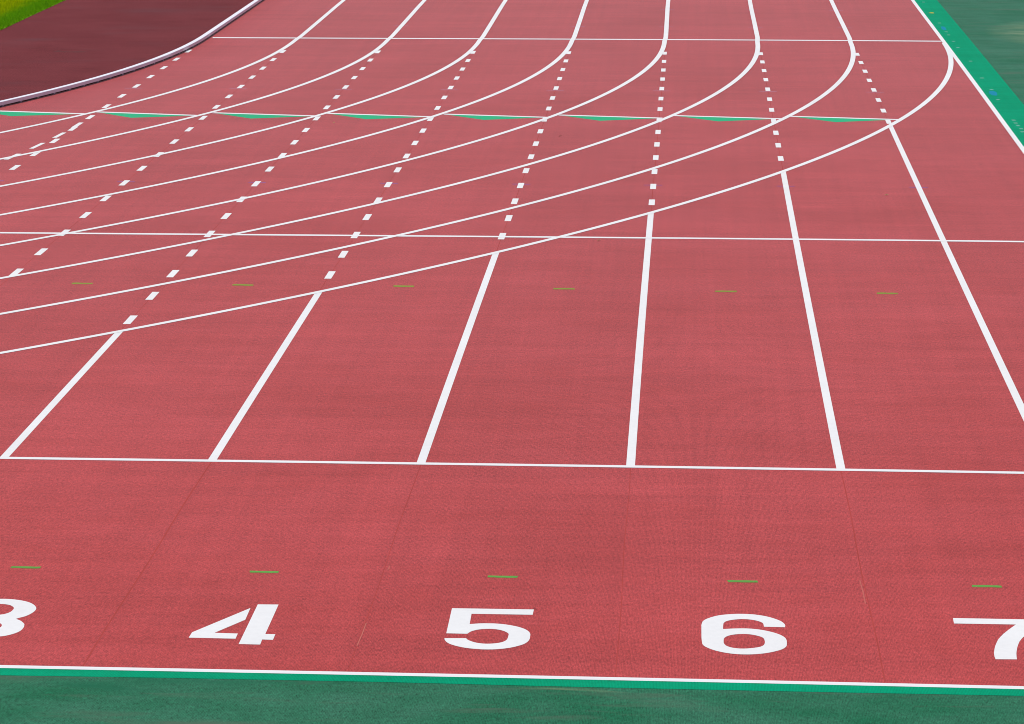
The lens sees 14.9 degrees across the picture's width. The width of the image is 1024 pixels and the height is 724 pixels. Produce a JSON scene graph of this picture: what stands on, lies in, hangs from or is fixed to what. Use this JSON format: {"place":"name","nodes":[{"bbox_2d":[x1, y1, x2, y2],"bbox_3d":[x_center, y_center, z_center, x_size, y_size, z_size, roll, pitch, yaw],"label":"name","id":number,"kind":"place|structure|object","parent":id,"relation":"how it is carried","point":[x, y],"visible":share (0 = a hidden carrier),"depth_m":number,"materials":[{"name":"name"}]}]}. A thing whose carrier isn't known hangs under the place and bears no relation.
{"place":"outdoors","nodes":[
{"label":"outdoors","id":0,"kind":"place"},
{"bbox_2d":[0,0,65,29],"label":"grass field","id":1,"kind":"structure","parent":0,"point":[22,11],"depth_m":56.29,"materials":[{"name":"plant"}]},
{"bbox_2d":[0,0,262,105],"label":"infield","id":2,"kind":"object","parent":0,"point":[64,42],"visible":1,"depth_m":52.29,"materials":[{"name":"rubber"}]},
{"bbox_2d":[0,0,261,106],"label":"track kerb","id":3,"kind":"structure","parent":2,"relation":"on","point":[170,54],"depth_m":47.39,"materials":[{"name":"white metal"}]},
{"bbox_2d":[0,0,344,132],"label":"bend line","id":4,"kind":"object","parent":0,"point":[308,29],"visible":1,"depth_m":46.91,"materials":[{"name":"white paint"}]},
{"bbox_2d":[0,0,1023,685],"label":"track","id":5,"kind":"structure","parent":0,"point":[858,576],"depth_m":26.63,"materials":[{"name":"rubber"}]},
{"bbox_2d":[0,599,35,635],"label":"lane number","id":6,"kind":"object","parent":5,"relation":"on","point":[10,622],"visible":1,"depth_m":18.95,"materials":[{"name":"white paint"}]},
{"bbox_2d":[11,566,40,567],"bbox_3d":[-2.483,1.048,20.014,0.153,0.001,0.051,1,9,3],"label":"tape mark","id":7,"kind":"object","parent":5,"relation":"on","point":[25,567],"visible":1,"depth_m":20.01,"materials":[{"name":"green paint"}]},
{"bbox_2d":[0,111,83,115],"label":"stagger mark","id":8,"kind":"object","parent":5,"relation":"on","point":[17,113],"visible":1,"depth_m":42.38,"materials":[{"name":"green paint"}]},
{"bbox_2d":[6,123,81,158],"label":"dashed arc","id":9,"kind":"object","parent":5,"relation":"on","point":[60,134],"visible":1,"depth_m":40.11,"materials":[{"name":"white paint"}]},
{"bbox_2d":[9,50,190,169],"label":"lane line","id":10,"kind":"object","parent":5,"relation":"on","point":[88,117],"visible":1,"depth_m":42.18,"materials":[{"name":"white paint"}]},
{"bbox_2d":[99,111,194,117],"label":"stagger mark","id":11,"kind":"object","parent":5,"relation":"on","point":[131,115],"visible":1,"depth_m":42.30,"materials":[{"name":"green paint"}]},
{"bbox_2d":[9,50,285,275],"bbox_3d":[-3.417,-2.239,39.708,0.066,0.001,21.474,1,9,3],"label":"lane line","id":12,"kind":"object","parent":5,"relation":"on","point":[84,215],"visible":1,"depth_m":37.18,"materials":[{"name":"white paint"}]},
{"bbox_2d":[1,50,380,456],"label":"lane line","id":13,"kind":"object","parent":5,"relation":"on","point":[28,430],"visible":1,"depth_m":26.23,"materials":[{"name":"white paint"}]},
{"bbox_2d":[0,0,425,159],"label":"bend line","id":14,"kind":"object","parent":5,"relation":"on","point":[403,23],"visible":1,"depth_m":45.08,"materials":[{"name":"white paint"}]},
{"bbox_2d":[189,604,277,644],"bbox_3d":[-1.312,1.255,18.789,0.402,0.001,0.833,1,9,3],"label":"lane number","id":15,"kind":"object","parent":5,"relation":"on","point":[258,624],"visible":1,"depth_m":18.71,"materials":[{"name":"white paint"}]},
{"bbox_2d":[233,284,252,285],"bbox_3d":[-2.046,-0.587,29.821,0.165,0.001,0.086,1,9,3],"label":"tape mark","id":16,"kind":"object","parent":5,"relation":"on","point":[243,284],"visible":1,"depth_m":29.84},
{"bbox_2d":[0,0,506,186],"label":"bend line","id":17,"kind":"object","parent":5,"relation":"on","point":[486,30],"visible":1,"depth_m":43.06,"materials":[{"name":"white paint"}]},
{"bbox_2d":[214,112,313,118],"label":"stagger mark","id":18,"kind":"object","parent":5,"relation":"on","point":[248,115],"visible":1,"depth_m":42.22,"materials":[{"name":"green paint"}]},
{"bbox_2d":[250,571,278,572],"bbox_3d":[-1.260,1.067,19.918,0.152,0.001,0.052,1,9,3],"label":"tape mark","id":19,"kind":"object","parent":5,"relation":"on","point":[264,571],"visible":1,"depth_m":19.93,"materials":[{"name":"green paint"}]},
{"bbox_2d":[0,0,588,215],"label":"bend line","id":20,"kind":"object","parent":5,"relation":"on","point":[572,39],"visible":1,"depth_m":41.22,"materials":[{"name":"white paint"}]},
{"bbox_2d":[0,0,669,245],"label":"bend line","id":21,"kind":"object","parent":5,"relation":"on","point":[664,42],"visible":1,"depth_m":39.25,"materials":[{"name":"white paint"}]},
{"bbox_2d":[209,51,475,459],"bbox_3d":[-1.119,-1.708,36.551,0.064,0.001,27.737,1,9,3],"label":"lane line","id":22,"kind":"object","parent":5,"relation":"on","point":[227,435],"visible":1,"depth_m":26.70,"materials":[{"name":"white paint"}]},
{"bbox_2d":[327,113,429,118],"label":"stagger mark","id":23,"kind":"object","parent":5,"relation":"on","point":[369,116],"visible":1,"depth_m":42.14,"materials":[{"name":"green paint"}]},
{"bbox_2d":[0,0,759,278],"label":"bend line","id":24,"kind":"object","parent":5,"relation":"on","point":[757,48],"visible":1,"depth_m":37.42,"materials":[{"name":"white paint"}]},
{"bbox_2d":[393,285,413,286],"bbox_3d":[-0.820,-0.576,29.768,0.162,0.001,0.083,1,9,3],"label":"tape mark","id":25,"kind":"object","parent":5,"relation":"on","point":[402,286],"visible":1,"depth_m":29.75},
{"bbox_2d":[0,0,855,314],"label":"bend line","id":26,"kind":"object","parent":5,"relation":"on","point":[848,70],"visible":1,"depth_m":35.54,"materials":[{"name":"white paint"}]},
{"bbox_2d":[0,43,952,353],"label":"bend line","id":27,"kind":"object","parent":5,"relation":"on","point":[946,79],"visible":1,"depth_m":32.89,"materials":[{"name":"white paint"}]},
{"bbox_2d":[445,608,533,648],"bbox_3d":[-0.110,1.272,18.699,0.405,0.001,0.839,1,9,3],"label":"lane number","id":28,"kind":"object","parent":5,"relation":"on","point":[459,620],"visible":1,"depth_m":18.70,"materials":[{"name":"white paint"}]},
{"bbox_2d":[417,51,570,461],"bbox_3d":[0.101,-1.696,36.495,0.067,0.001,27.775,1,9,3],"label":"lane line","id":29,"kind":"object","parent":5,"relation":"on","point":[429,438],"visible":1,"depth_m":27.13,"materials":[{"name":"white paint"}]},
{"bbox_2d":[444,114,545,119],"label":"stagger mark","id":30,"kind":"object","parent":5,"relation":"on","point":[487,117],"visible":1,"depth_m":42.15,"materials":[{"name":"green paint"}]},
{"bbox_2d":[488,575,517,577],"bbox_3d":[-0.046,1.086,19.816,0.154,0.001,0.054,1,9,3],"label":"tape mark","id":31,"kind":"object","parent":5,"relation":"on","point":[503,576],"visible":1,"depth_m":19.82,"materials":[{"name":"green paint"}]},
{"bbox_2d":[0,665,1023,688],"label":"cross line","id":32,"kind":"object","parent":5,"relation":"on","point":[516,676],"visible":1,"depth_m":17.77,"materials":[{"name":"white paint"}]},
{"bbox_2d":[0,457,1023,473],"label":"cross line","id":33,"kind":"object","parent":5,"relation":"on","point":[560,465],"visible":1,"depth_m":22.75,"materials":[{"name":"white paint"}]},
{"bbox_2d":[0,232,1023,241],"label":"cross line","id":34,"kind":"object","parent":5,"relation":"on","point":[513,236],"visible":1,"depth_m":32.57,"materials":[{"name":"white paint"}]},
{"bbox_2d":[213,37,940,41],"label":"cross line","id":35,"kind":"object","parent":5,"relation":"on","point":[575,39],"visible":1,"depth_m":52.00,"materials":[{"name":"white paint"}]},
{"bbox_2d":[562,115,657,120],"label":"stagger mark","id":36,"kind":"object","parent":5,"relation":"on","point":[602,118],"visible":1,"depth_m":42.07,"materials":[{"name":"green paint"}]},
{"bbox_2d":[626,52,666,464],"bbox_3d":[1.320,-1.684,36.434,0.064,0.001,27.812,1,9,3],"label":"lane line","id":37,"kind":"object","parent":5,"relation":"on","point":[632,439],"visible":1,"depth_m":27.58,"materials":[{"name":"white paint"}]},
{"bbox_2d":[675,115,780,120],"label":"stagger mark","id":38,"kind":"object","parent":5,"relation":"on","point":[715,118],"visible":1,"depth_m":41.99,"materials":[{"name":"green paint"}]},
{"bbox_2d":[727,580,757,581],"bbox_3d":[1.160,1.103,19.722,0.157,0.001,0.052,1,9,3],"label":"tape mark","id":39,"kind":"object","parent":5,"relation":"on","point":[742,581],"visible":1,"depth_m":19.72,"materials":[{"name":"green paint"}]},
{"bbox_2d":[701,614,786,653],"bbox_3d":[1.100,1.290,18.605,0.401,0.001,0.827,1,9,3],"label":"lane number","id":40,"kind":"object","parent":5,"relation":"on","point":[714,633],"visible":1,"depth_m":18.61,"materials":[{"name":"white paint"}]},
{"bbox_2d":[759,52,844,468],"bbox_3d":[2.537,-1.671,36.366,0.058,0.001,27.848,1,9,3],"label":"lane line","id":41,"kind":"object","parent":5,"relation":"on","point":[835,442],"visible":1,"depth_m":27.86,"materials":[{"name":"white paint"}]},
{"bbox_2d":[791,116,897,121],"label":"stagger mark","id":42,"kind":"object","parent":5,"relation":"on","point":[838,119],"visible":1,"depth_m":41.91,"materials":[{"name":"green paint"}]},
{"bbox_2d":[856,53,1023,420],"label":"lane line","id":43,"kind":"object","parent":5,"relation":"on","point":[1019,403],"visible":1,"depth_m":30.17,"materials":[{"name":"white paint"}]},
{"bbox_2d":[911,0,1023,153],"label":"edge line","id":44,"kind":"object","parent":5,"relation":"on","point":[996,113],"visible":1,"depth_m":45.59,"materials":[{"name":"white paint"}]},
{"bbox_2d":[972,585,1001,586],"bbox_3d":[2.377,1.122,19.620,0.150,0.001,0.053,1,9,3],"label":"tape mark","id":45,"kind":"object","parent":5,"relation":"on","point":[986,586],"visible":1,"depth_m":19.61,"materials":[{"name":"green paint"}]},
{"bbox_2d":[953,618,1023,658],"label":"lane number","id":46,"kind":"object","parent":5,"relation":"on","point":[1006,645],"visible":1,"depth_m":18.59,"materials":[{"name":"white paint"}]},
{"bbox_2d":[0,0,1023,723],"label":"apron","id":47,"kind":"object","parent":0,"point":[992,30],"depth_m":17.32,"materials":[{"name":"green rubber"}]},
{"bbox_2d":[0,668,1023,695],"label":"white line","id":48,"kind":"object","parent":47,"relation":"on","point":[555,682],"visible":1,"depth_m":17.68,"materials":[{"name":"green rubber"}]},
{"bbox_2d":[915,0,1023,145],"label":"green border","id":49,"kind":"object","parent":47,"relation":"on","point":[1009,104],"visible":1,"depth_m":48.01,"materials":[{"name":"rubber"}]}
]}

